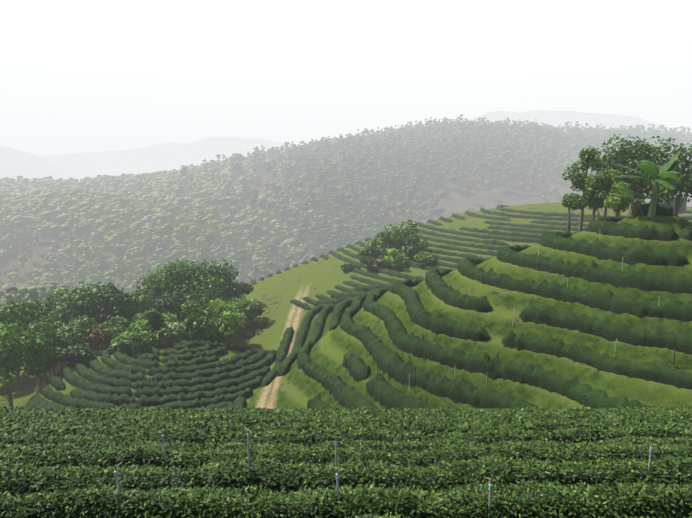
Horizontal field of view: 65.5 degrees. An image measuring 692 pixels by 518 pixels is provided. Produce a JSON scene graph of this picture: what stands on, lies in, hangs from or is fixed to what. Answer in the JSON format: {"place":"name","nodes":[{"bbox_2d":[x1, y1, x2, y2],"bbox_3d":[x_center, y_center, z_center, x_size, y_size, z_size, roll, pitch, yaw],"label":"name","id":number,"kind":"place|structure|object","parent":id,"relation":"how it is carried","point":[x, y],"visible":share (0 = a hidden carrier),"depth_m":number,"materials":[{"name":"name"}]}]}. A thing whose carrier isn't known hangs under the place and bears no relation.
{"place":"outdoors","nodes":[
{"label":"outdoors","id":0,"kind":"place"},
{"bbox_2d":[0,110,691,409],"bbox_3d":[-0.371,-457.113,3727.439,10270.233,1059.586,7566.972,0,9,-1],"label":"ground","id":1,"kind":"structure","parent":0,"point":[294,387],"depth_m":107.97,"materials":[{"name":"green plant"}]},
{"bbox_2d":[0,258,266,406],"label":"valley tree","id":2,"kind":"object","parent":1,"relation":"on","point":[184,301],"visible":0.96,"depth_m":111.40,"materials":[{"name":"green plant"}]},
{"bbox_2d":[26,339,276,409],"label":"tea bushes","id":3,"kind":"object","parent":1,"relation":"on","point":[188,374],"visible":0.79,"depth_m":94.22,"materials":[{"name":"green plant"}]},
{"bbox_2d":[0,404,691,517],"bbox_3d":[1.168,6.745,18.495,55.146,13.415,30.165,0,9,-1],"label":"tea bushes","id":4,"kind":"object","parent":1,"relation":"on","point":[349,417],"visible":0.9,"depth_m":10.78,"materials":[{"name":"green plant"}]},
{"bbox_2d":[0,114,691,313],"bbox_3d":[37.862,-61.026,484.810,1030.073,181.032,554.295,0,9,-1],"label":"forest","id":5,"kind":"object","parent":1,"relation":"on","point":[191,200],"visible":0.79,"depth_m":482.30,"materials":[{"name":"green plant"}]},
{"bbox_2d":[97,250,659,512],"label":"sprinkler risers","id":6,"kind":"object","parent":1,"relation":"on","point":[337,474],"visible":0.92,"depth_m":9.20,"materials":[{"name":"grey metal"}]},
{"bbox_2d":[340,219,436,271],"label":"saddle trees","id":7,"kind":"object","parent":1,"relation":"on","point":[392,242],"visible":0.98,"depth_m":146.72,"materials":[{"name":"green plant"}]},
{"bbox_2d":[234,201,691,409],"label":"tea hedges","id":8,"kind":"object","parent":1,"relation":"on","point":[382,391],"visible":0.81,"depth_m":67.55,"materials":[{"name":"green plant"}]},
{"bbox_2d":[234,205,691,309],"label":"tea bushes","id":9,"kind":"object","parent":1,"relation":"on","point":[515,234],"visible":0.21,"depth_m":154.34,"materials":[{"name":"green plant"}]},
{"bbox_2d":[375,336,675,393],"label":"field poles and wire","id":10,"kind":"object","parent":1,"relation":"on","point":[377,367],"visible":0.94,"depth_m":60.67,"materials":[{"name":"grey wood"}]},
{"bbox_2d":[562,134,691,231],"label":"trees","id":11,"kind":"object","parent":1,"relation":"on","point":[600,188],"visible":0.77,"depth_m":90.94,"materials":[{"name":"green plant"}]},
{"bbox_2d":[611,150,680,217],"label":"banana plants","id":12,"kind":"object","parent":1,"relation":"on","point":[660,174],"visible":0.85,"depth_m":71.05,"materials":[{"name":"green plant"}]},
{"bbox_2d":[659,197,686,212],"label":"shade net enclosure","id":13,"kind":"object","parent":1,"relation":"on","point":[682,207],"visible":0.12,"depth_m":167.56,"materials":[{"name":"grey fabric"}]},
{"bbox_2d":[0,0,691,155],"label":"sky","id":14,"kind":"structure","parent":0,"point":[77,76],"materials":[{"name":"white"}]}
]}

